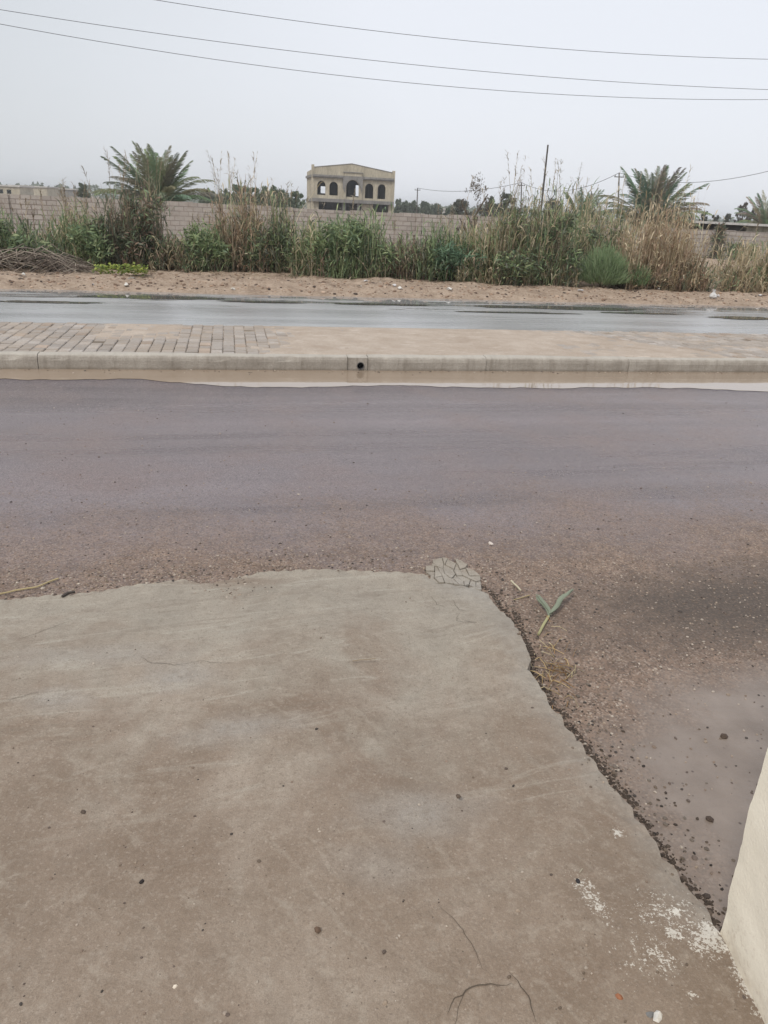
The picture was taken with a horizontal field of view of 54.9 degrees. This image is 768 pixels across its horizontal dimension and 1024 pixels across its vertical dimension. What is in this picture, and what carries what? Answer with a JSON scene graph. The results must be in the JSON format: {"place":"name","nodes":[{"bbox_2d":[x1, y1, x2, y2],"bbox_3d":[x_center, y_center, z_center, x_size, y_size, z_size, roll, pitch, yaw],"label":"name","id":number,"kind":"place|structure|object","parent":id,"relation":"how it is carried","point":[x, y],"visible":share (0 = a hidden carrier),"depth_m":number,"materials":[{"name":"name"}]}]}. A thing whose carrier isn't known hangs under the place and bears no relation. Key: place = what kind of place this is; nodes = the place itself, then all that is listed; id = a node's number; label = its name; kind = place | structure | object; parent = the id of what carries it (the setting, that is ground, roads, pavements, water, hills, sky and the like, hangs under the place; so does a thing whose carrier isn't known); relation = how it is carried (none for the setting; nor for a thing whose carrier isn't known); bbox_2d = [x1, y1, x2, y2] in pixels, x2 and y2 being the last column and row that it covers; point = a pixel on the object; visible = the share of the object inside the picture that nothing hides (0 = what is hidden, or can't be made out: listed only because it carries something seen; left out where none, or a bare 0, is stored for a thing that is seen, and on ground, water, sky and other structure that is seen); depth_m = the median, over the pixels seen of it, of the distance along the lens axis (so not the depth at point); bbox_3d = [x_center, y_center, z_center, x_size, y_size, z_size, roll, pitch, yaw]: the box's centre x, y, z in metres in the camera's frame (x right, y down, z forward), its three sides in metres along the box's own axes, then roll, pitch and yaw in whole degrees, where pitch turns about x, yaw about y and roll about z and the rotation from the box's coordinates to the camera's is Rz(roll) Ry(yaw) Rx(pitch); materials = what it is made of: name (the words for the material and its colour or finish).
{"place":"outdoors","nodes":[
{"label":"outdoors","id":0,"kind":"place"},
{"bbox_2d":[0,185,34,194],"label":"house","id":1,"kind":"structure","parent":0,"point":[16,190],"depth_m":194.62,"materials":[{"name":"paint"}]},
{"bbox_2d":[16,185,58,195],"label":"house","id":2,"kind":"structure","parent":0,"point":[49,191],"depth_m":222.27,"materials":[{"name":"paint"}]},
{"bbox_2d":[58,188,82,197],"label":"house","id":3,"kind":"structure","parent":0,"point":[69,192],"depth_m":240.49,"materials":[{"name":"grey concrete"}]},
{"bbox_2d":[306,163,394,212],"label":"unfinished building","id":4,"kind":"structure","parent":0,"point":[342,181],"depth_m":129.98,"materials":[{"name":"beige concrete"}]},
{"bbox_2d":[91,194,613,223],"bbox_3d":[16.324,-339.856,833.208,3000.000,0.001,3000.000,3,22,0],"label":"ground","id":5,"kind":"structure","parent":0,"point":[262,204],"depth_m":486.89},
{"bbox_2d":[77,183,90,197],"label":"tree","id":6,"kind":"object","parent":5,"relation":"on","point":[81,188],"visible":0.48,"depth_m":82.98,"materials":[{"name":"green plant"}]},
{"bbox_2d":[198,188,214,203],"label":"tree","id":7,"kind":"object","parent":5,"relation":"on","point":[206,201],"visible":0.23,"depth_m":119.48,"materials":[{"name":"green plant"}]},
{"bbox_2d":[211,188,229,203],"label":"tree","id":8,"kind":"object","parent":5,"relation":"on","point":[224,199],"visible":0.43,"depth_m":96.30,"materials":[{"name":"green plant"}]},
{"bbox_2d":[228,184,248,204],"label":"tree","id":9,"kind":"object","parent":5,"relation":"on","point":[235,188],"visible":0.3,"depth_m":96.23,"materials":[{"name":"green plant"}]},
{"bbox_2d":[246,187,264,204],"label":"tree","id":10,"kind":"object","parent":5,"relation":"on","point":[257,194],"visible":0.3,"depth_m":96.39,"materials":[{"name":"green plant"}]},
{"bbox_2d":[258,185,282,206],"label":"tree","id":11,"kind":"object","parent":5,"relation":"on","point":[264,188],"visible":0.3,"depth_m":96.14,"materials":[{"name":"green plant"}]},
{"bbox_2d":[273,188,292,207],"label":"tree","id":12,"kind":"object","parent":5,"relation":"on","point":[283,192],"visible":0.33,"depth_m":96.51,"materials":[{"name":"green plant"}]},
{"bbox_2d":[288,191,304,208],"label":"tree","id":13,"kind":"object","parent":5,"relation":"on","point":[297,199],"visible":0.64,"depth_m":96.57,"materials":[{"name":"green plant"}]},
{"bbox_2d":[0,181,753,222],"bbox_3d":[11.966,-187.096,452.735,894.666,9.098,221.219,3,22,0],"label":"wood","id":14,"kind":"object","parent":5,"relation":"on","point":[197,201],"visible":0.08,"depth_m":375.35,"materials":[{"name":"green plant"}]},
{"bbox_2d":[393,198,403,212],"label":"tree","id":15,"kind":"object","parent":5,"relation":"on","point":[398,207],"visible":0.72,"depth_m":175.18,"materials":[{"name":"green plant"}]},
{"bbox_2d":[401,200,412,212],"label":"tree","id":16,"kind":"object","parent":5,"relation":"on","point":[406,207],"visible":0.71,"depth_m":175.06,"materials":[{"name":"green plant"}]},
{"bbox_2d":[410,200,418,212],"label":"tree","id":17,"kind":"object","parent":5,"relation":"on","point":[413,206],"visible":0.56,"depth_m":175.30,"materials":[{"name":"green plant"}]},
{"bbox_2d":[416,188,417,212],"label":"utility pole","id":18,"kind":"object","parent":5,"relation":"on","point":[417,201],"visible":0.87,"depth_m":129.04,"materials":[{"name":"grey concrete"}]},
{"bbox_2d":[418,200,430,213],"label":"tree","id":19,"kind":"object","parent":5,"relation":"on","point":[426,206],"visible":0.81,"depth_m":175.14,"materials":[{"name":"green plant"}]},
{"bbox_2d":[429,203,443,214],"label":"tree","id":20,"kind":"object","parent":5,"relation":"on","point":[434,208],"visible":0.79,"depth_m":174.80,"materials":[{"name":"green plant"}]},
{"bbox_2d":[442,205,452,214],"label":"tree","id":21,"kind":"object","parent":5,"relation":"on","point":[447,210],"visible":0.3,"depth_m":137.99,"materials":[{"name":"green plant"}]},
{"bbox_2d":[451,199,473,215],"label":"tree","id":22,"kind":"object","parent":5,"relation":"on","point":[457,204],"visible":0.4,"depth_m":110.26,"materials":[{"name":"green plant"}]},
{"bbox_2d":[456,171,491,237],"bbox_3d":[3.366,-10.878,27.807,1.332,3.556,1.312,3,22,0],"label":"tree","id":23,"kind":"object","parent":5,"relation":"on","point":[478,207],"visible":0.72,"depth_m":27.72,"materials":[{"name":"green plant"}]},
{"bbox_2d":[479,196,503,216],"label":"tree","id":24,"kind":"object","parent":5,"relation":"on","point":[495,205],"visible":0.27,"depth_m":110.20,"materials":[{"name":"green plant"}]},
{"bbox_2d":[494,191,519,216],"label":"tree","id":25,"kind":"object","parent":5,"relation":"on","point":[506,197],"visible":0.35,"depth_m":110.17,"materials":[{"name":"green plant"}]},
{"bbox_2d":[540,145,548,215],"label":"utility pole","id":26,"kind":"object","parent":5,"relation":"on","point":[544,177],"visible":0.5,"depth_m":54.50,"materials":[{"name":"wood"}]},
{"bbox_2d":[544,198,561,214],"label":"tree","id":27,"kind":"object","parent":5,"relation":"on","point":[553,204],"visible":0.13,"depth_m":110.34,"materials":[{"name":"green plant"}]},
{"bbox_2d":[614,173,623,216],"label":"utility pole","id":28,"kind":"object","parent":5,"relation":"on","point":[618,186],"visible":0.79,"depth_m":77.20,"materials":[{"name":"grey concrete"}]},
{"bbox_2d":[523,173,617,190],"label":"power cable","id":29,"kind":"object","parent":28,"relation":"attached to","point":[578,188],"visible":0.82,"depth_m":84.36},
{"bbox_2d":[621,171,767,182],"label":"power cable","id":30,"kind":"object","parent":28,"relation":"attached to","point":[715,180],"visible":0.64,"depth_m":63.01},
{"bbox_2d":[699,211,707,223],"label":"tree","id":31,"kind":"object","parent":5,"relation":"on","point":[704,217],"visible":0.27,"depth_m":110.40,"materials":[{"name":"green plant"}]},
{"bbox_2d":[712,215,718,221],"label":"tree","id":32,"kind":"object","parent":5,"relation":"on","point":[715,219],"visible":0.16,"depth_m":110.61,"materials":[{"name":"green plant"}]},
{"bbox_2d":[724,213,731,224],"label":"tree","id":33,"kind":"object","parent":5,"relation":"on","point":[726,219],"visible":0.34,"depth_m":110.39,"materials":[{"name":"green plant"}]},
{"bbox_2d":[733,202,748,222],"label":"tree","id":34,"kind":"object","parent":5,"relation":"on","point":[745,205],"visible":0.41,"depth_m":110.29,"materials":[{"name":"green plant"}]},
{"bbox_2d":[0,378,767,931],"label":"road","id":35,"kind":"structure","parent":0,"point":[170,466],"depth_m":4.70,"materials":[{"name":"asphalt"}]},
{"bbox_2d":[0,578,58,593],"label":"dry stalk","id":36,"kind":"object","parent":35,"relation":"on","point":[30,587],"visible":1,"depth_m":3.60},
{"bbox_2d":[0,557,764,1023],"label":"concrete apron","id":37,"kind":"object","parent":35,"relation":"on","point":[402,705],"visible":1,"depth_m":2.20,"materials":[{"name":"concrete"}]},
{"bbox_2d":[61,591,74,596],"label":"twig","id":38,"kind":"object","parent":37,"relation":"on","point":[67,593],"visible":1,"depth_m":3.55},
{"bbox_2d":[314,926,320,933],"bbox_3d":[-0.169,1.065,1.884,0.015,0.012,0.018,-6,24,-21],"label":"pebble","id":39,"kind":"object","parent":37,"relation":"on","point":[317,929],"visible":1,"depth_m":1.88,"materials":[{"name":"stone"}]},
{"bbox_2d":[615,993,622,999],"bbox_3d":[0.559,1.152,1.754,0.019,0.014,0.017,-3,23,-14],"label":"pebble","id":40,"kind":"object","parent":37,"relation":"on","point":[618,996],"visible":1,"depth_m":1.75,"materials":[{"name":"stone"}]},
{"bbox_2d":[646,1011,653,1017],"bbox_3d":[0.619,1.170,1.719,0.021,0.014,0.016,-4,23,-16],"label":"pebble","id":41,"kind":"object","parent":37,"relation":"on","point":[649,1014],"visible":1,"depth_m":1.72,"materials":[{"name":"stone"}]},
{"bbox_2d":[653,1010,661,1022],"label":"pebble","id":42,"kind":"object","parent":37,"relation":"on","point":[657,1016],"visible":1,"depth_m":1.71,"materials":[{"name":"stone"}]},
{"bbox_2d":[0,351,767,371],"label":"kerb","id":43,"kind":"structure","parent":35,"relation":"on","point":[135,360],"depth_m":8.77,"materials":[{"name":"concrete"}]},
{"bbox_2d":[0,369,767,391],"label":"puddle","id":44,"kind":"object","parent":35,"relation":"on","point":[744,381],"visible":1,"depth_m":8.49,"materials":[{"name":"liquid"}]},
{"bbox_2d":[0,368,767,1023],"bbox_3d":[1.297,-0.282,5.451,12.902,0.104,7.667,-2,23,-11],"label":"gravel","id":45,"kind":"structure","parent":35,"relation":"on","point":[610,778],"depth_m":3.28,"materials":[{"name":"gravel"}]},
{"bbox_2d":[536,589,573,634],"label":"reed leaf","id":46,"kind":"object","parent":45,"relation":"on","point":[544,604],"visible":1,"depth_m":3.62,"materials":[{"name":"plant"}]},
{"bbox_2d":[530,617,583,708],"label":"straw tuft","id":47,"kind":"object","parent":35,"relation":"on","point":[559,667],"visible":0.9,"depth_m":3.15,"materials":[{"name":"plant"}]},
{"bbox_2d":[706,816,713,821],"bbox_3d":[1.063,1.002,2.413,0.026,0.016,0.020,12,24,20],"label":"pebble","id":48,"kind":"object","parent":35,"relation":"on","point":[709,818],"visible":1,"depth_m":2.41,"materials":[{"name":"stone"}]},
{"bbox_2d":[720,733,727,738],"bbox_3d":[1.292,0.851,2.808,0.032,0.013,0.029,3,22,0],"label":"pebble","id":49,"kind":"object","parent":35,"relation":"on","point":[723,736],"visible":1,"depth_m":2.80,"materials":[{"name":"stone"}]},
{"bbox_2d":[720,749,767,1023],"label":"plastered wall","id":50,"kind":"structure","parent":35,"relation":"on","point":[744,932],"depth_m":1.76,"materials":[{"name":"beige paint"}]},
{"bbox_2d":[0,289,767,333],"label":"road","id":51,"kind":"structure","parent":0,"point":[319,311],"depth_m":13.62,"materials":[{"name":"asphalt"}]},
{"bbox_2d":[0,300,100,303],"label":"puddle","id":52,"kind":"object","parent":51,"relation":"on","point":[24,301],"visible":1,"depth_m":13.01,"materials":[{"name":"grey liquid"}]},
{"bbox_2d":[78,295,224,299],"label":"puddle","id":53,"kind":"object","parent":51,"relation":"on","point":[152,297],"visible":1,"depth_m":14.26,"materials":[{"name":"grey liquid"}]},
{"bbox_2d":[216,300,301,302],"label":"puddle","id":54,"kind":"object","parent":51,"relation":"on","point":[261,301],"visible":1,"depth_m":14.31,"materials":[{"name":"grey liquid"}]},
{"bbox_2d":[337,303,437,305],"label":"puddle","id":55,"kind":"object","parent":51,"relation":"on","point":[380,304],"visible":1,"depth_m":14.80,"materials":[{"name":"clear liquid"}]},
{"bbox_2d":[458,311,574,313],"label":"puddle","id":56,"kind":"object","parent":51,"relation":"on","point":[515,312],"visible":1,"depth_m":14.57,"materials":[{"name":"grey liquid"}]},
{"bbox_2d":[480,305,637,309],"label":"puddle","id":57,"kind":"object","parent":51,"relation":"on","point":[556,307],"visible":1,"depth_m":15.63,"materials":[{"name":"grey liquid"}]},
{"bbox_2d":[603,312,673,313],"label":"puddle","id":58,"kind":"object","parent":51,"relation":"on","point":[638,313],"visible":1,"depth_m":15.38,"materials":[{"name":"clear liquid"}]},
{"bbox_2d":[709,316,767,318],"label":"puddle","id":59,"kind":"object","parent":51,"relation":"on","point":[737,317],"visible":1,"depth_m":15.44,"materials":[{"name":"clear liquid"}]},
{"bbox_2d":[0,231,767,306],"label":"verge","id":60,"kind":"structure","parent":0,"point":[293,285],"depth_m":16.76,"materials":[{"name":"soil"}]},
{"bbox_2d":[0,196,69,268],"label":"reed clump","id":61,"kind":"object","parent":60,"relation":"on","point":[9,239],"visible":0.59,"depth_m":16.83,"materials":[{"name":"green plant"}]},
{"bbox_2d":[0,243,104,275],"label":"branch heap","id":62,"kind":"object","parent":60,"relation":"on","point":[52,261],"visible":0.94,"depth_m":16.34,"materials":[{"name":"plant"}]},
{"bbox_2d":[33,177,103,266],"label":"reed clump","id":63,"kind":"object","parent":60,"relation":"on","point":[62,233],"visible":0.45,"depth_m":17.58,"materials":[{"name":"green plant"}]},
{"bbox_2d":[54,208,120,267],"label":"reed clump","id":64,"kind":"object","parent":60,"relation":"on","point":[95,242],"visible":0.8,"depth_m":17.44,"materials":[{"name":"green plant"}]},
{"bbox_2d":[92,262,149,275],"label":"weed","id":65,"kind":"object","parent":60,"relation":"on","point":[133,268],"visible":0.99,"depth_m":16.40,"materials":[{"name":"green plant"}]},
{"bbox_2d":[80,151,177,269],"bbox_3d":[-6.136,-7.380,18.114,2.482,2.781,2.620,3,22,0],"label":"reed clump","id":66,"kind":"object","parent":60,"relation":"on","point":[129,230],"visible":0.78,"depth_m":17.73,"materials":[{"name":"green plant"}]},
{"bbox_2d":[93,141,223,201],"bbox_3d":[-11.860,-16.618,38.808,6.577,5.033,6.501,3,22,0],"label":"palm tree","id":67,"kind":"object","parent":60,"relation":"on","point":[168,182],"visible":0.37,"depth_m":37.85,"materials":[{"name":"green plant"}]},
{"bbox_2d":[134,224,216,272],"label":"reed clump","id":68,"kind":"object","parent":60,"relation":"on","point":[168,262],"visible":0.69,"depth_m":17.91,"materials":[{"name":"green plant"}]},
{"bbox_2d":[172,211,235,272],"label":"reed clump","id":69,"kind":"object","parent":60,"relation":"on","point":[208,241],"visible":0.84,"depth_m":17.90,"materials":[{"name":"green plant"}]},
{"bbox_2d":[200,151,279,272],"bbox_3d":[-3.532,-7.493,18.524,2.407,2.895,2.596,3,22,0],"label":"reed clump","id":70,"kind":"object","parent":60,"relation":"on","point":[239,241],"visible":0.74,"depth_m":18.32,"materials":[{"name":"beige plant"}]},
{"bbox_2d":[0,194,541,246],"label":"block wall","id":71,"kind":"structure","parent":60,"relation":"on","point":[180,218],"depth_m":34.10,"materials":[{"name":"concrete"}]},
{"bbox_2d":[239,178,323,272],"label":"reed clump","id":72,"kind":"object","parent":60,"relation":"on","point":[275,238],"visible":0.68,"depth_m":18.48,"materials":[{"name":"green plant"}]},
{"bbox_2d":[281,214,372,278],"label":"reed clump","id":73,"kind":"object","parent":60,"relation":"on","point":[304,264],"visible":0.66,"depth_m":18.27,"materials":[{"name":"green plant"}]},
{"bbox_2d":[301,188,401,279],"bbox_3d":[-0.812,-6.998,18.637,2.593,2.152,2.256,3,22,0],"label":"reed clump","id":74,"kind":"object","parent":60,"relation":"on","point":[356,237],"visible":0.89,"depth_m":18.25,"materials":[{"name":"green plant"}]},
{"bbox_2d":[5,257,760,293],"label":"undergrowth","id":75,"kind":"object","parent":60,"relation":"on","point":[200,272],"visible":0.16,"depth_m":18.11,"materials":[{"name":"green plant"}]},
{"bbox_2d":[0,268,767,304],"bbox_3d":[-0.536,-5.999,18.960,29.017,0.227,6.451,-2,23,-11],"label":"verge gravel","id":76,"kind":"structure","parent":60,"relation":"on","point":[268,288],"depth_m":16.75,"materials":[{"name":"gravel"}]},
{"bbox_2d":[356,217,446,280],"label":"reed clump","id":77,"kind":"object","parent":60,"relation":"on","point":[405,267],"visible":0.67,"depth_m":18.52,"materials":[{"name":"green plant"}]},
{"bbox_2d":[403,203,487,281],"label":"reed clump","id":78,"kind":"object","parent":60,"relation":"on","point":[450,255],"visible":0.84,"depth_m":18.57,"materials":[{"name":"green plant"}]},
{"bbox_2d":[443,176,541,284],"bbox_3d":[2.653,-7.057,18.588,2.461,2.583,2.270,3,22,0],"label":"reed clump","id":79,"kind":"object","parent":60,"relation":"on","point":[482,276],"visible":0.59,"depth_m":18.51,"materials":[{"name":"green plant"}]},
{"bbox_2d":[473,150,592,287],"bbox_3d":[3.573,-7.401,18.779,3.064,3.169,2.811,-9,25,-27],"label":"reed clump","id":80,"kind":"object","parent":60,"relation":"on","point":[544,263],"visible":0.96,"depth_m":18.40,"materials":[{"name":"green plant"}]},
{"bbox_2d":[546,187,614,223],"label":"palm tree","id":81,"kind":"object","parent":60,"relation":"on","point":[579,195],"visible":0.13,"depth_m":47.41,"materials":[{"name":"green plant"}]},
{"bbox_2d":[534,161,635,281],"bbox_3d":[5.097,-8.130,20.758,3.796,3.206,3.155,3,22,0],"label":"reed clump","id":82,"kind":"object","parent":60,"relation":"on","point":[588,237],"visible":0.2,"depth_m":20.49,"materials":[{"name":"green plant"}]},
{"bbox_2d":[573,239,631,287],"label":"feathery shrub","id":83,"kind":"object","parent":60,"relation":"on","point":[606,268],"visible":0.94,"depth_m":18.66,"materials":[{"name":"green plant"}]},
{"bbox_2d":[576,167,665,263],"bbox_3d":[6.685,-8.234,21.264,2.946,3.178,3.148,-10,25,-28],"label":"reed clump","id":84,"kind":"object","parent":60,"relation":"on","point":[617,222],"visible":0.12,"depth_m":20.75,"materials":[{"name":"green plant"}]},
{"bbox_2d":[624,252,651,287],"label":"feathery shrub","id":85,"kind":"object","parent":60,"relation":"on","point":[646,277],"visible":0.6,"depth_m":18.61,"materials":[{"name":"green plant"}]},
{"bbox_2d":[572,164,728,291],"bbox_3d":[6.863,-7.272,18.919,3.590,3.133,2.916,-3,23,-15],"label":"reed clump","id":86,"kind":"object","parent":60,"relation":"on","point":[671,272],"visible":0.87,"depth_m":18.90,"materials":[{"name":"beige plant"}]},
{"bbox_2d":[541,222,767,260],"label":"block wall","id":87,"kind":"structure","parent":60,"relation":"on","point":[734,234],"depth_m":39.34,"materials":[{"name":"concrete"}]},
{"bbox_2d":[597,164,712,229],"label":"palm tree","id":88,"kind":"object","parent":60,"relation":"on","point":[652,180],"visible":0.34,"depth_m":40.47,"materials":[{"name":"green plant"}]},
{"bbox_2d":[682,256,729,291],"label":"reed clump","id":89,"kind":"object","parent":60,"relation":"on","point":[709,283],"visible":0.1,"depth_m":19.34,"materials":[{"name":"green plant"}]},
{"bbox_2d":[709,289,716,298],"bbox_3d":[8.073,-5.337,18.110,0.171,0.218,0.165,19,27,34],"label":"plastic bag","id":90,"kind":"object","parent":60,"relation":"on","point":[713,295],"visible":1,"depth_m":18.08,"materials":[{"name":"plastic"}]},
{"bbox_2d":[702,221,728,259],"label":"shrub","id":91,"kind":"object","parent":60,"relation":"on","point":[721,227],"depth_m":38.98,"materials":[{"name":"green plant"}]},
{"bbox_2d":[668,220,767,232],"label":"shed","id":92,"kind":"structure","parent":60,"relation":"on","point":[750,227],"depth_m":40.30,"materials":[{"name":"grey metal"}]},
{"bbox_2d":[720,241,750,259],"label":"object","id":93,"kind":"object","parent":60,"relation":"on","point":[735,250],"depth_m":39.39,"materials":[{"name":"green plant"}]},
{"bbox_2d":[712,215,767,293],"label":"reed clump","id":94,"kind":"object","parent":60,"relation":"on","point":[748,277],"visible":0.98,"depth_m":19.79,"materials":[{"name":"beige plant"}]},
{"bbox_2d":[734,191,767,226],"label":"palm tree","id":95,"kind":"object","parent":60,"relation":"on","point":[763,211],"visible":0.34,"depth_m":57.06,"materials":[{"name":"green plant"}]},
{"bbox_2d":[748,242,760,260],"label":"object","id":96,"kind":"object","parent":60,"relation":"on","point":[753,249],"depth_m":39.58,"materials":[{"name":"green plant"}]},
{"bbox_2d":[0,9,767,89],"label":"power cable","id":97,"kind":"object","parent":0,"point":[371,60],"visible":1,"depth_m":20.23,"materials":[{"name":"metal"}]},
{"bbox_2d":[0,0,767,222],"label":"sky","id":98,"kind":"structure","parent":0,"point":[65,100],"materials":[{"name":"white"}]},
{"bbox_2d":[1,24,767,99],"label":"power cable","id":99,"kind":"object","parent":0,"point":[397,81],"visible":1,"depth_m":20.55,"materials":[{"name":"metal"}]},
{"bbox_2d":[157,0,748,58],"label":"power cable","id":100,"kind":"object","parent":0,"point":[445,38],"visible":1,"depth_m":20.40,"materials":[{"name":"metal"}]},
{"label":"median base","id":101,"kind":"structure","parent":0,"visible":0},
{"bbox_2d":[0,322,767,357],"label":"paving","id":102,"kind":"structure","parent":101,"relation":"on","point":[31,337],"depth_m":9.55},
{"bbox_2d":[7,322,767,357],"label":"median soil","id":103,"kind":"structure","parent":101,"relation":"on","point":[361,340],"depth_m":9.95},
{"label":"utility pole","id":104,"kind":"object","parent":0,"visible":0},
{"bbox_2d":[419,182,520,191],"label":"power cable","id":105,"kind":"object","parent":104,"relation":"attached to","point":[472,190],"visible":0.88,"depth_m":111.11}
]}

